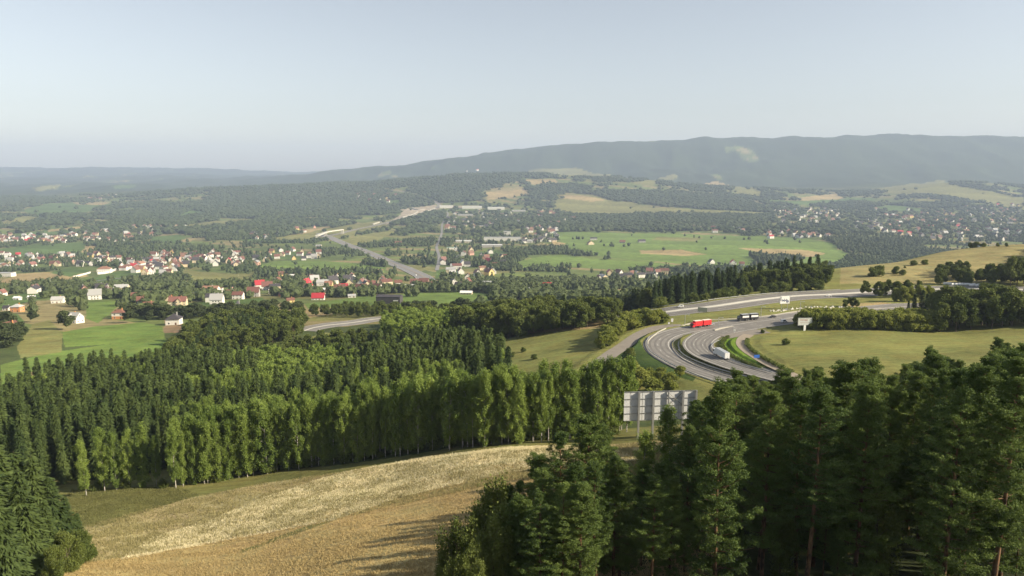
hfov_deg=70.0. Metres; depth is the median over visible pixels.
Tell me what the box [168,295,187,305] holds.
house
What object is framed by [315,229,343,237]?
flyover bridge
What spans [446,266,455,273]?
village house
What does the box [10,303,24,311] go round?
house
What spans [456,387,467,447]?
birch tree
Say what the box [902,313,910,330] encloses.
hedge bush
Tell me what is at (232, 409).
birch tree
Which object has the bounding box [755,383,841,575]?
pine tree
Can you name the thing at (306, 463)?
birch tree
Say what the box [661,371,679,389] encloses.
hedge bush
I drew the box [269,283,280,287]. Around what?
village house
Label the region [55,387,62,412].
spruce tree
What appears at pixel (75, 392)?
spruce tree
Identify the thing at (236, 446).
birch tree
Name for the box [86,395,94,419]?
spruce tree
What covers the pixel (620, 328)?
hedge bush
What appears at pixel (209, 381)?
spruce tree
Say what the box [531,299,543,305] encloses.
broadleaf tree
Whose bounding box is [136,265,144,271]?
village house
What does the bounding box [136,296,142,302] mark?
house
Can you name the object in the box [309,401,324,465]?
birch tree
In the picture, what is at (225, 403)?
birch tree
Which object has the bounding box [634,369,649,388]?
hedge bush
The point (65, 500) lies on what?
spruce tree
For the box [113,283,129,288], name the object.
village house
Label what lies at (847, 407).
pine tree
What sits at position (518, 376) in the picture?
birch tree
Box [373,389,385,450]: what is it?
birch tree
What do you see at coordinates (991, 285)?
broadleaf tree
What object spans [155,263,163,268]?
village house
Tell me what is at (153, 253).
village house
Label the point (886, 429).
pine tree
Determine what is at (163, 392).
spruce tree
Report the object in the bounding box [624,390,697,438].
hoarding
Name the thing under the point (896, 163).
terrain
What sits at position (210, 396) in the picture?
birch tree
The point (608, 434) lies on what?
pine tree
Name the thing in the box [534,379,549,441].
birch tree
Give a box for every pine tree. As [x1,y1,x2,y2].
[501,492,535,575]
[501,499,545,575]
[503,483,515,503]
[510,488,569,575]
[511,480,528,498]
[521,451,567,573]
[526,467,560,573]
[536,481,591,575]
[541,430,589,557]
[549,481,610,575]
[552,460,601,573]
[554,413,629,573]
[576,460,622,575]
[588,453,643,575]
[593,429,628,571]
[601,459,651,575]
[621,473,681,575]
[625,468,665,565]
[629,474,642,535]
[638,464,651,526]
[648,461,668,533]
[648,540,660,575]
[654,475,694,575]
[658,464,689,538]
[662,424,718,561]
[672,403,703,486]
[674,402,723,551]
[677,376,763,575]
[677,399,699,466]
[705,384,759,524]
[709,388,748,521]
[720,522,740,575]
[726,376,759,521]
[726,378,736,389]
[726,387,803,575]
[730,367,757,428]
[733,484,745,537]
[737,530,748,561]
[739,402,795,569]
[741,391,793,534]
[746,376,760,422]
[751,385,765,458]
[754,381,769,418]
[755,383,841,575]
[758,364,807,458]
[766,384,774,390]
[772,378,779,387]
[773,387,856,575]
[774,374,803,490]
[789,381,850,566]
[791,359,888,528]
[799,375,814,392]
[802,367,811,380]
[809,368,825,390]
[810,378,846,530]
[822,379,910,575]
[830,369,859,478]
[836,375,891,561]
[845,358,883,529]
[850,384,919,561]
[853,356,886,400]
[869,377,898,503]
[880,374,907,487]
[883,370,929,531]
[894,363,913,387]
[897,370,932,495]
[898,367,953,567]
[898,368,1000,564]
[900,367,997,575]
[903,344,944,385]
[903,352,951,506]
[903,377,939,550]
[903,385,1009,575]
[912,361,924,371]
[912,362,1023,575]
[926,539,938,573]
[946,357,955,368]
[953,348,1023,575]
[955,359,965,367]
[961,354,1006,527]
[963,356,1023,575]
[986,348,1004,356]
[989,336,1006,350]
[994,353,1019,501]
[1003,342,1015,349]
[1005,490,1023,575]
[1017,342,1023,351]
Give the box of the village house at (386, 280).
[379,278,392,284]
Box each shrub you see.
[90,479,105,491]
[118,478,130,488]
[157,478,168,488]
[210,473,222,482]
[261,463,276,473]
[290,456,304,468]
[322,454,336,465]
[336,452,354,464]
[377,451,384,457]
[413,444,426,451]
[427,434,444,450]
[455,439,466,446]
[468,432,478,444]
[488,433,500,444]
[523,431,531,441]
[531,354,537,358]
[534,429,546,439]
[608,421,620,434]
[624,347,635,355]
[653,296,667,306]
[653,298,661,307]
[684,297,690,302]
[688,292,696,302]
[702,293,708,300]
[712,289,725,298]
[721,287,731,296]
[730,286,738,295]
[738,287,748,295]
[745,285,753,293]
[757,286,767,293]
[767,282,779,291]
[778,281,790,291]
[781,338,790,344]
[795,283,804,290]
[803,283,810,290]
[811,280,824,289]
[867,267,878,276]
[873,265,885,276]
[891,266,899,273]
[898,269,905,275]
[909,260,917,265]
[921,259,928,264]
[972,241,980,247]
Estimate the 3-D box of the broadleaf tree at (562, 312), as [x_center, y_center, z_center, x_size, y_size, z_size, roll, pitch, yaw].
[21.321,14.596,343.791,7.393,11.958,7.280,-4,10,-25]
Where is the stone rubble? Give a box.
[770,306,852,311]
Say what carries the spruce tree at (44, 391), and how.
on the terrain at (896, 163)
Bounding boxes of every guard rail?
[646,336,718,383]
[664,289,839,305]
[673,336,759,382]
[678,349,767,380]
[711,339,771,372]
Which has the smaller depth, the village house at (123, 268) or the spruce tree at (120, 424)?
the spruce tree at (120, 424)
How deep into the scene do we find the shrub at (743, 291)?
402.96 m
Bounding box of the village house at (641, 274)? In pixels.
[636,272,644,277]
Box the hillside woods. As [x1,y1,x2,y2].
[0,269,697,311]
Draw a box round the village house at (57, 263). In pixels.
[53,260,60,265]
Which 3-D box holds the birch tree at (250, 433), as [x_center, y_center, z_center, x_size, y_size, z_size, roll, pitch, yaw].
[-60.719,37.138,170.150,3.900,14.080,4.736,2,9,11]
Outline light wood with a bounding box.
[1,335,417,386]
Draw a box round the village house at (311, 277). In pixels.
[309,274,319,281]
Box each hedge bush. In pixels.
[594,335,605,348]
[597,324,605,336]
[601,325,614,331]
[602,330,615,345]
[609,330,618,342]
[613,322,624,335]
[615,320,626,331]
[621,315,629,329]
[626,314,640,329]
[629,313,642,328]
[634,360,644,370]
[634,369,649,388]
[638,313,645,326]
[641,307,651,313]
[642,376,664,390]
[645,310,659,322]
[646,367,657,376]
[654,309,664,323]
[656,366,666,380]
[659,312,669,323]
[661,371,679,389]
[674,365,685,375]
[792,312,801,327]
[799,310,812,328]
[806,312,820,328]
[812,312,823,329]
[814,308,823,314]
[821,312,828,325]
[824,311,838,329]
[835,312,849,329]
[842,313,852,328]
[843,307,853,313]
[850,309,863,328]
[857,310,872,328]
[864,314,877,329]
[866,311,878,328]
[875,313,883,329]
[875,313,886,329]
[883,314,894,329]
[890,313,904,330]
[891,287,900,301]
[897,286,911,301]
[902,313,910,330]
[905,313,920,330]
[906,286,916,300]
[913,308,924,312]
[914,315,927,331]
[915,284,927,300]
[923,312,932,331]
[923,315,937,331]
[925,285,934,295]
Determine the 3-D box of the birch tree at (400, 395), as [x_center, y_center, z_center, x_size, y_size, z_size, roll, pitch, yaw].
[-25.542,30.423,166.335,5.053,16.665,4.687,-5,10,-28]
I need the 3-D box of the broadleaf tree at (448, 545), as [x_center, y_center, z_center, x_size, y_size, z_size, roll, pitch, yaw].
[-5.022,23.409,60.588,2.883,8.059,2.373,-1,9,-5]
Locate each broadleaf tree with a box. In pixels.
[40,544,66,575]
[53,528,84,572]
[67,542,87,569]
[70,527,94,561]
[83,534,96,559]
[162,338,175,346]
[162,341,174,350]
[174,339,185,346]
[180,331,186,339]
[183,331,194,340]
[186,337,198,344]
[190,326,199,334]
[198,318,207,327]
[198,333,206,344]
[204,335,219,346]
[212,330,224,336]
[216,316,227,325]
[216,334,231,349]
[223,325,233,330]
[225,330,235,339]
[234,327,242,349]
[239,327,257,348]
[251,324,265,343]
[264,318,275,337]
[265,322,278,342]
[278,318,292,335]
[281,314,291,318]
[289,318,299,337]
[434,512,478,575]
[434,548,449,575]
[435,533,461,573]
[438,557,461,575]
[449,307,456,314]
[451,304,469,329]
[452,548,468,575]
[453,525,472,573]
[459,315,470,328]
[459,505,484,575]
[460,493,497,570]
[460,540,484,575]
[465,309,474,315]
[466,528,496,575]
[468,306,485,336]
[470,302,483,310]
[472,557,485,575]
[475,465,510,573]
[478,506,509,575]
[480,307,498,330]
[480,483,492,529]
[482,494,518,575]
[484,302,493,306]
[490,304,505,333]
[494,298,507,305]
[499,310,515,337]
[502,306,515,336]
[509,301,528,320]
[510,308,525,332]
[519,300,533,306]
[525,306,535,330]
[527,316,538,330]
[531,295,541,300]
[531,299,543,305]
[534,303,549,330]
[536,310,550,333]
[541,296,554,305]
[544,294,555,304]
[547,307,561,324]
[552,307,564,330]
[553,299,564,305]
[557,304,567,328]
[563,302,578,326]
[564,300,572,307]
[570,302,590,328]
[581,306,594,326]
[585,295,594,303]
[590,300,597,307]
[596,296,608,306]
[602,299,615,322]
[607,301,618,321]
[613,298,623,315]
[616,300,622,315]
[642,288,652,306]
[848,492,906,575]
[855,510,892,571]
[925,290,941,307]
[927,294,943,309]
[932,302,951,331]
[933,285,957,309]
[935,297,951,308]
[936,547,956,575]
[948,302,968,331]
[951,292,973,328]
[954,285,963,294]
[965,289,982,308]
[965,298,982,329]
[978,281,988,286]
[978,287,1004,325]
[982,283,999,289]
[983,297,1003,328]
[993,286,999,293]
[993,293,1016,326]
[998,286,1009,293]
[1000,285,1020,321]
[1003,255,1021,285]
[1005,289,1023,325]
[1012,256,1023,285]
[1016,314,1023,323]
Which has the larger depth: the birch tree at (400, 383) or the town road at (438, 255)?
the town road at (438, 255)
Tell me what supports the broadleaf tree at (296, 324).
on the terrain at (896, 163)
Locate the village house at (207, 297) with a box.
[205,292,215,301]
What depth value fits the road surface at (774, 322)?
278.04 m
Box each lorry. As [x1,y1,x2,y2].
[690,319,711,327]
[713,347,729,359]
[737,313,758,320]
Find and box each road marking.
[649,303,911,379]
[668,329,706,362]
[685,306,906,379]
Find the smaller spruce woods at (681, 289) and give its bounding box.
[192,254,928,390]
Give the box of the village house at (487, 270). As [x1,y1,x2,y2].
[484,267,493,275]
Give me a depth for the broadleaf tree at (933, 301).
305.06 m
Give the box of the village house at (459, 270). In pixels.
[456,267,463,273]
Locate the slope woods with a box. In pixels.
[0,295,615,334]
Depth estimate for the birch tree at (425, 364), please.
233.91 m
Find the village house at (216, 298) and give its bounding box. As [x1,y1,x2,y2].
[209,293,224,303]
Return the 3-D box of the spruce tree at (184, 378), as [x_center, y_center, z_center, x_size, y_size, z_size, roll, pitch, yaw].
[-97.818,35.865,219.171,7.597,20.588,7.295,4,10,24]
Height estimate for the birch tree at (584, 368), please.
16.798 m
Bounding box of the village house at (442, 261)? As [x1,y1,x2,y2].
[440,259,445,264]
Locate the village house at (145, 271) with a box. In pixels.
[141,268,148,274]
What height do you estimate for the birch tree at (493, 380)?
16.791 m
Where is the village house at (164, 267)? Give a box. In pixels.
[159,265,167,269]
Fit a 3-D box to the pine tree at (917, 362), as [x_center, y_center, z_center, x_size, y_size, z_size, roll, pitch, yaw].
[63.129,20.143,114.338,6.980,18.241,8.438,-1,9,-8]
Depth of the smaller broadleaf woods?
431.73 m
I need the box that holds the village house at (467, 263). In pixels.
[464,261,470,266]
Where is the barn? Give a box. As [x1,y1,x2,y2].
[311,292,324,299]
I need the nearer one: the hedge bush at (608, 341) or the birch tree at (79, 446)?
the birch tree at (79, 446)
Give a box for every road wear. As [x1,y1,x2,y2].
[616,289,978,315]
[618,293,890,316]
[649,304,898,381]
[654,304,918,379]
[660,305,910,378]
[662,286,1023,309]
[664,286,978,308]
[664,287,1023,310]
[665,325,731,376]
[667,287,939,309]
[669,292,891,313]
[676,295,869,314]
[686,307,899,379]
[691,306,924,377]
[695,307,918,377]
[700,321,789,375]
[704,322,789,373]
[708,323,789,371]
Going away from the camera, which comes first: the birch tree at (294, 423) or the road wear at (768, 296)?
the birch tree at (294, 423)
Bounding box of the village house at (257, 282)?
[254,279,264,287]
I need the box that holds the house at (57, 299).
[50,295,65,302]
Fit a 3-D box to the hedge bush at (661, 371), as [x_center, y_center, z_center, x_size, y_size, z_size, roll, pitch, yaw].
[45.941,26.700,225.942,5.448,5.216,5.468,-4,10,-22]
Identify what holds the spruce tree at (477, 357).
on the terrain at (896, 163)
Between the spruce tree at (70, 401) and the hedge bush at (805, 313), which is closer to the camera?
the spruce tree at (70, 401)
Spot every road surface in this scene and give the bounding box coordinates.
[304,316,380,329]
[306,319,378,330]
[586,324,680,367]
[643,303,911,380]
[651,286,1017,310]
[666,289,1023,315]
[682,305,926,380]
[719,330,769,337]
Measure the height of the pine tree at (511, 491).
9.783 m
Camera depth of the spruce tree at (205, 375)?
221.65 m
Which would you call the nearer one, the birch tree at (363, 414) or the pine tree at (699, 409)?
the pine tree at (699, 409)
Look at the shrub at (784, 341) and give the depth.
264.45 m
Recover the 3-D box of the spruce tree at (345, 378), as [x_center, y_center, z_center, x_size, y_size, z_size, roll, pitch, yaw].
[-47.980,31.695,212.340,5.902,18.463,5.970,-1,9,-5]
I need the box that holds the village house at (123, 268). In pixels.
[118,266,127,270]
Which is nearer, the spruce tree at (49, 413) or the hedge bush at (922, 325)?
the spruce tree at (49, 413)
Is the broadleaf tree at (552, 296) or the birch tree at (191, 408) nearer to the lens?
the birch tree at (191, 408)
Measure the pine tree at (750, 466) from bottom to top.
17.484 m
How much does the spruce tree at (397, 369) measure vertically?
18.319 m
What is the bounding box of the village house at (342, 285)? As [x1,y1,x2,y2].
[334,284,345,287]
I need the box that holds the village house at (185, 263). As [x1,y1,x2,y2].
[182,260,189,266]
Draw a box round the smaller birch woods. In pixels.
[2,305,504,403]
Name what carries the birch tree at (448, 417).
on the terrain at (896, 163)
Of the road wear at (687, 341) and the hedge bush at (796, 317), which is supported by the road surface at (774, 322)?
the road wear at (687, 341)
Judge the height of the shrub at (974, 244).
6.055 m
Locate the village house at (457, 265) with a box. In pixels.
[452,263,461,268]
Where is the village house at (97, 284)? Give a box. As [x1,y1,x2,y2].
[94,282,108,288]
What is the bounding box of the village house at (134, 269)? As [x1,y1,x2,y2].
[130,266,139,272]
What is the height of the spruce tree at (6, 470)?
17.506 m
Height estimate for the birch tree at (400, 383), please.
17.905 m
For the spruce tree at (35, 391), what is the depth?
214.80 m
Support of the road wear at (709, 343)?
on the road surface at (774, 322)
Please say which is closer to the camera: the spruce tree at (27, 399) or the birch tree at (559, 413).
the birch tree at (559, 413)
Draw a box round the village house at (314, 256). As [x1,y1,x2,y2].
[311,253,316,258]
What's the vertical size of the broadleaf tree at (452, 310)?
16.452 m
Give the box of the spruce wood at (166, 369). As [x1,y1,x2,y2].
[0,322,512,413]
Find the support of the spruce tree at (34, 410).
on the terrain at (896, 163)
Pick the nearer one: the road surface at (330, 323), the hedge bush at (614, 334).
the hedge bush at (614, 334)
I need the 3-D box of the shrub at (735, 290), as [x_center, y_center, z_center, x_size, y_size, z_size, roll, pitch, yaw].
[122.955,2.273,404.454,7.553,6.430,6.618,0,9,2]
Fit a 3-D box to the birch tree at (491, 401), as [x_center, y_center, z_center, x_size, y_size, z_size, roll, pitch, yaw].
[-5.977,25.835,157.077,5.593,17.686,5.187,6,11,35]
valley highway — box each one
[317,233,432,278]
[320,191,440,236]
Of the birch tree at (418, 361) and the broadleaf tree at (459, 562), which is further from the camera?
the birch tree at (418, 361)
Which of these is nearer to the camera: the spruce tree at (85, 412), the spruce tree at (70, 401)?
the spruce tree at (85, 412)
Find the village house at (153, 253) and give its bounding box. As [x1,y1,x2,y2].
[150,251,156,256]
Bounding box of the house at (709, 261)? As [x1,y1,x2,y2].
[707,259,714,263]
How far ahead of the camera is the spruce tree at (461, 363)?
207.91 m
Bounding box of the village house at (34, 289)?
[26,285,40,293]
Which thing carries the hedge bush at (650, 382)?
on the terrain at (896, 163)
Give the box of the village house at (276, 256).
[274,254,279,258]
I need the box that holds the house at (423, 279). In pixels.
[419,278,428,282]
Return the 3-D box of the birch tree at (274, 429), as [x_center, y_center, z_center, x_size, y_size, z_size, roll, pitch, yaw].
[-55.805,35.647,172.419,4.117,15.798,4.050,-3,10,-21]
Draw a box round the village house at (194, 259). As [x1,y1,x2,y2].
[192,257,199,262]
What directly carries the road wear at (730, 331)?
on the road surface at (774, 322)
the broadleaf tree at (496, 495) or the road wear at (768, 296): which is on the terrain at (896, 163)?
the broadleaf tree at (496, 495)
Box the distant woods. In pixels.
[0,171,1023,236]
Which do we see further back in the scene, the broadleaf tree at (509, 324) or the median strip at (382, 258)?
the median strip at (382, 258)
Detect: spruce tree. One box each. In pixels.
[0,396,13,442]
[0,416,5,447]
[0,445,23,504]
[0,464,16,532]
[0,480,36,575]
[1,420,6,435]
[2,385,13,413]
[2,436,13,466]
[4,400,10,418]
[4,415,15,451]
[5,451,28,502]
[5,469,58,575]
[10,408,17,427]
[12,429,31,476]
[14,413,40,481]
[15,393,25,413]
[17,381,24,396]
[17,396,25,418]
[23,455,64,530]
[24,396,32,418]
[24,415,41,470]
[25,402,34,444]
[30,384,40,417]
[31,417,50,485]
[32,407,37,422]
[36,397,48,425]
[36,499,67,551]
[37,402,57,476]
[38,420,54,478]
[40,385,48,408]
[41,476,76,534]
[47,393,54,404]
[47,402,64,461]
[49,405,66,472]
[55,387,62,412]
[55,417,70,484]
[58,403,65,425]
[59,497,79,532]
[60,401,77,480]
[61,397,65,413]
[67,389,74,410]
[67,402,92,477]
[71,384,80,409]
[73,513,85,529]
[75,431,89,479]
[79,382,88,410]
[81,401,89,444]
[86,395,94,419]
[87,412,99,479]
[88,400,95,422]
[94,398,102,425]
[95,408,108,475]
[96,390,101,398]
[96,401,108,434]
[104,393,109,411]
[104,411,125,477]
[109,391,114,423]
[110,391,129,444]
[115,414,132,471]
[116,382,124,404]
[120,394,128,422]
[122,413,131,438]
[126,408,140,475]
[127,389,133,425]
[129,396,135,426]
[132,400,141,428]
[133,381,142,410]
[140,397,155,472]
[142,404,153,434]
[146,386,155,424]
[149,419,164,458]
[150,398,161,442]
[152,393,160,418]
[155,421,166,468]
[157,385,161,413]
[160,388,167,432]
[160,404,170,461]
[162,398,171,442]
[168,399,173,413]
[171,387,179,409]
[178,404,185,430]
[179,376,186,404]
[183,376,195,411]
[196,370,208,401]
[200,374,206,397]
[206,377,217,405]
[215,378,222,405]
[220,386,228,406]
[230,395,235,407]
[232,372,241,403]
[234,393,237,403]
[240,378,249,413]
[245,379,250,402]
[249,367,260,398]
[255,383,261,397]
[259,380,265,399]
[271,365,284,400]
[277,386,282,396]
[280,371,287,398]
[282,383,286,400]
[288,376,292,399]
[291,375,298,399]
[302,375,309,392]
[306,371,314,388]
[310,370,315,386]
[314,374,323,402]
[324,371,330,393]
[328,379,333,391]
[331,373,341,397]
[332,360,341,395]
[341,368,351,394]
[348,369,353,388]
[352,383,356,394]
[357,373,364,387]
[376,364,383,387]
[380,372,387,391]
[388,353,395,382]
[393,358,399,388]
[400,361,405,373]
[414,364,420,395]
[452,361,458,370]
[459,359,464,370]
[470,359,477,375]
[471,352,482,374]
[484,346,496,371]
[490,360,494,372]
[492,345,503,373]
[505,345,511,373]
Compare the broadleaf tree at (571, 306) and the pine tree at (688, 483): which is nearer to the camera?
the pine tree at (688, 483)
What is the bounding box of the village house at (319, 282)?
[316,279,328,285]
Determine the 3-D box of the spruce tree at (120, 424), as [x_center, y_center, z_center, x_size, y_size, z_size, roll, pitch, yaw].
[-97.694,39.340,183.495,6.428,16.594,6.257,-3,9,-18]
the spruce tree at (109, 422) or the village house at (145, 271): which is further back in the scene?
the village house at (145, 271)
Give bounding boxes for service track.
[736,334,802,379]
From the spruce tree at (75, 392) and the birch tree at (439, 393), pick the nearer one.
the birch tree at (439, 393)
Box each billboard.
[698,307,706,311]
[780,295,789,308]
[798,318,811,330]
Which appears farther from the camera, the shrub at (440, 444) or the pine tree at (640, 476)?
the shrub at (440, 444)
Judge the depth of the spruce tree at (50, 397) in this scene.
218.42 m
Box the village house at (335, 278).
[327,275,338,283]
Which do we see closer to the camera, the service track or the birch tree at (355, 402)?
the birch tree at (355, 402)
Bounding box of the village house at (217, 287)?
[202,285,220,289]
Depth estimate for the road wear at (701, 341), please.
268.68 m
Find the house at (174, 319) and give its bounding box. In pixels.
[165,312,182,324]
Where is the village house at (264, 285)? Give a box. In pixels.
[261,281,272,289]
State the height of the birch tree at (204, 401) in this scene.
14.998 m
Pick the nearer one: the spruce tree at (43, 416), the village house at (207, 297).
the spruce tree at (43, 416)
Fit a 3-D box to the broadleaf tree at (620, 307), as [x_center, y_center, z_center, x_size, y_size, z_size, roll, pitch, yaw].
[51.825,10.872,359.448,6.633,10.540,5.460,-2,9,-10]
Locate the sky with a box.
[0,0,1023,171]
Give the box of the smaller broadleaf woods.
[87,260,1023,557]
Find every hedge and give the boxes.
[420,290,455,292]
[718,335,762,368]
[744,338,794,371]
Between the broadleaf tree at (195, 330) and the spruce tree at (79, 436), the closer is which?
the spruce tree at (79, 436)
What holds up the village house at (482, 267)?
on the terrain at (896, 163)
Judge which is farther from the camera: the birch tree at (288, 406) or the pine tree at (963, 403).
the birch tree at (288, 406)
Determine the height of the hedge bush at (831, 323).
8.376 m
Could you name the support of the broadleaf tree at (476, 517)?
on the terrain at (896, 163)
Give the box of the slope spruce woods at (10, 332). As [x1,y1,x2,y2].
[0,287,652,346]
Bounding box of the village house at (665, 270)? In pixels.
[659,268,669,273]
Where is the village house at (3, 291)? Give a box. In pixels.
[0,288,7,295]
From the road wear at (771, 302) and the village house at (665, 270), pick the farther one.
the village house at (665, 270)
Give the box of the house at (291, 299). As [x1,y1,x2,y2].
[285,297,294,301]
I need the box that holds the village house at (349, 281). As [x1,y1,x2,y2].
[346,277,352,284]
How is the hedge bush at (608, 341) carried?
on the terrain at (896, 163)
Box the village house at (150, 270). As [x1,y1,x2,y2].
[147,267,153,274]
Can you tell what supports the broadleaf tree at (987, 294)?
on the terrain at (896, 163)
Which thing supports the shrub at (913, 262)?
on the terrain at (896, 163)
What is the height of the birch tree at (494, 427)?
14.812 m
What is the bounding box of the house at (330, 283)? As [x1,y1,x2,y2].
[324,281,333,285]
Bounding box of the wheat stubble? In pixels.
[43,453,721,575]
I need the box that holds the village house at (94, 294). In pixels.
[87,288,101,299]
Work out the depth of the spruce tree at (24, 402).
210.65 m
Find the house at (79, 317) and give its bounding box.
[61,311,84,323]
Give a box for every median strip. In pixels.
[304,318,380,330]
[328,236,424,277]
[665,288,1023,311]
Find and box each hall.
[0,272,15,276]
[97,266,111,272]
[376,294,402,303]
[439,205,452,207]
[462,206,481,208]
[482,244,501,247]
[487,207,504,209]
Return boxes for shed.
[2,304,9,309]
[13,295,21,299]
[348,293,355,297]
[460,290,472,294]
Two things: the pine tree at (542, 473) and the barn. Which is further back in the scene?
the barn
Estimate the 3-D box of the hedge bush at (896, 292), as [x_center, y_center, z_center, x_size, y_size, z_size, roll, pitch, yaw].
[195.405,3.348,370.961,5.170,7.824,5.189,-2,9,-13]
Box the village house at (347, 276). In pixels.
[343,275,352,279]
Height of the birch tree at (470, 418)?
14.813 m
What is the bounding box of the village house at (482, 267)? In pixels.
[478,265,485,269]
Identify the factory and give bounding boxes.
[484,237,520,240]
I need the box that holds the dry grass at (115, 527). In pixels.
[81,441,683,562]
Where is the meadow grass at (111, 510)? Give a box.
[67,486,199,527]
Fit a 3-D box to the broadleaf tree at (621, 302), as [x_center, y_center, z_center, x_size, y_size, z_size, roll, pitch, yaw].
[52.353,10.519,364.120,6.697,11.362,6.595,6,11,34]
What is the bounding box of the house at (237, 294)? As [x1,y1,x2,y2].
[231,291,244,298]
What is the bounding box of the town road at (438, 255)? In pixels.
[435,212,448,269]
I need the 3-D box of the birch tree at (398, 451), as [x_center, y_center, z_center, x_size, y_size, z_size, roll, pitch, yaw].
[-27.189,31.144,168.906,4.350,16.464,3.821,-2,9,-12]
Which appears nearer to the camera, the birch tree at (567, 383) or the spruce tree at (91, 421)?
the birch tree at (567, 383)
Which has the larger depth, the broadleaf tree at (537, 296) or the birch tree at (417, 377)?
the broadleaf tree at (537, 296)
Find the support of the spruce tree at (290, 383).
on the terrain at (896, 163)
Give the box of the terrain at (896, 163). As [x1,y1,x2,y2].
[0,133,1023,575]
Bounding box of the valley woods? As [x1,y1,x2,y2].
[0,228,1023,278]
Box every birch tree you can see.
[72,439,90,495]
[89,427,110,490]
[102,429,123,489]
[117,427,139,486]
[132,421,150,487]
[146,435,161,485]
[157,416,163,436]
[164,425,182,487]
[166,415,185,484]
[169,406,177,420]
[176,430,188,485]
[178,411,196,474]
[180,424,190,478]
[182,414,198,475]
[184,429,198,484]
[189,403,194,414]
[191,401,203,421]
[193,419,209,483]
[197,404,219,472]
[198,419,214,482]
[199,395,211,414]
[208,394,214,405]
[209,422,226,480]
[210,404,222,466]
[215,375,222,382]
[216,404,223,424]
[218,405,237,472]
[219,419,235,479]
[220,412,234,468]
[221,398,231,413]
[227,403,237,426]
[228,370,235,379]
[228,376,233,389]
[229,398,252,475]
[229,420,242,477]
[235,412,252,476]
[240,370,246,380]
[245,418,258,475]
[246,370,251,381]
[247,397,260,449]
[250,397,267,461]
[252,407,277,473]
[261,391,273,408]
[263,412,276,468]
[264,372,271,390]
[267,406,281,470]
[269,394,284,406]
[269,399,280,411]
[270,407,280,469]
[275,404,289,469]
[276,406,292,463]
[277,418,295,470]
[279,401,298,460]
[283,364,292,371]
[283,373,288,399]
[285,367,290,381]
[287,403,305,469]
[288,386,301,404]
[291,397,300,417]
[295,392,317,467]
[298,396,319,466]
[304,362,312,370]
[305,399,319,463]
[309,384,319,420]
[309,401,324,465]
[313,365,319,374]
[316,393,329,441]
[317,404,330,465]
[325,390,331,408]
[326,394,340,463]
[327,359,332,368]
[327,403,335,451]
[333,390,353,463]
[334,403,346,459]
[343,386,350,406]
[344,404,356,460]
[348,391,355,403]
[348,405,365,461]
[350,396,360,440]
[353,367,359,379]
[353,400,370,459]
[354,381,367,406]
[365,375,372,391]
[365,381,380,456]
[366,402,379,458]
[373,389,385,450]
[378,404,389,456]
[379,386,390,447]
[384,391,394,451]
[387,388,402,454]
[387,398,402,455]
[388,380,396,390]
[388,387,409,455]
[395,378,407,448]
[398,374,410,385]
[401,393,412,453]
[402,380,418,446]
[406,379,428,453]
[409,373,426,438]
[410,358,423,371]
[420,374,441,445]
[421,358,429,373]
[423,372,430,419]
[423,391,438,449]
[430,370,440,435]
[435,385,445,446]
[437,376,460,450]
[439,379,455,448]
[440,358,449,376]
[443,361,448,376]
[443,371,458,443]
[444,366,455,379]
[454,367,461,433]
[454,369,476,446]
[456,385,466,441]
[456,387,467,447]
[464,382,478,446]
[471,374,478,441]
[472,367,496,446]
[473,377,492,446]
[475,374,480,444]
[487,372,498,443]
[491,379,500,434]
[492,379,507,443]
[494,362,512,441]
[495,370,516,443]
[508,363,526,432]
[508,382,526,443]
[510,374,531,441]
[514,373,534,434]
[518,370,530,409]
[525,372,542,440]
[528,384,540,440]
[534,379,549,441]
[537,357,548,426]
[538,371,553,430]
[543,369,557,440]
[545,361,564,438]
[553,378,567,431]
[557,357,572,381]
[560,368,578,437]
[561,366,572,437]
[566,368,586,438]
[577,361,589,414]
[578,371,587,419]
[584,358,603,412]
[584,370,600,432]
[590,373,606,431]
[595,356,604,422]
[597,372,609,425]
[600,370,617,428]
[601,355,616,413]
[601,370,617,423]
[606,357,631,429]
[615,371,634,430]
[617,354,639,431]
[628,429,657,478]
[653,403,681,468]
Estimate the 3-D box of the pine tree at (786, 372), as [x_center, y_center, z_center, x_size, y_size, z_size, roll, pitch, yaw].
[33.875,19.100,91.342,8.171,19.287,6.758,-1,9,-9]
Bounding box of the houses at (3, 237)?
[0,169,1021,257]
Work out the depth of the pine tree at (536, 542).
53.03 m
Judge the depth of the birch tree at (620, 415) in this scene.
165.77 m
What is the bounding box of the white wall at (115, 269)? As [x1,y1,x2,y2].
[97,268,116,273]
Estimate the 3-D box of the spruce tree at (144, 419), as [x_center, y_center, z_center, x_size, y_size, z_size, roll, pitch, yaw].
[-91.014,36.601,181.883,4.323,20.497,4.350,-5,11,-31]
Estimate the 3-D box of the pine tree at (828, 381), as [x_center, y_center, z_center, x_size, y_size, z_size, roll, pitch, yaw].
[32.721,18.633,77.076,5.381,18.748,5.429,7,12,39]
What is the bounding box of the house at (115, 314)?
[111,308,125,318]
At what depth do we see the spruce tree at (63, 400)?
218.49 m
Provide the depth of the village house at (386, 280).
1168.81 m
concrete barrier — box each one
[647,328,665,343]
[714,307,894,330]
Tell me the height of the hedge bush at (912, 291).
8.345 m
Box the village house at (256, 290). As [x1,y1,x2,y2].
[246,286,260,296]
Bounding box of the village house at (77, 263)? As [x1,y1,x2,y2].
[76,260,84,266]
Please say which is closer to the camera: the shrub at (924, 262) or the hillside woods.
the shrub at (924, 262)

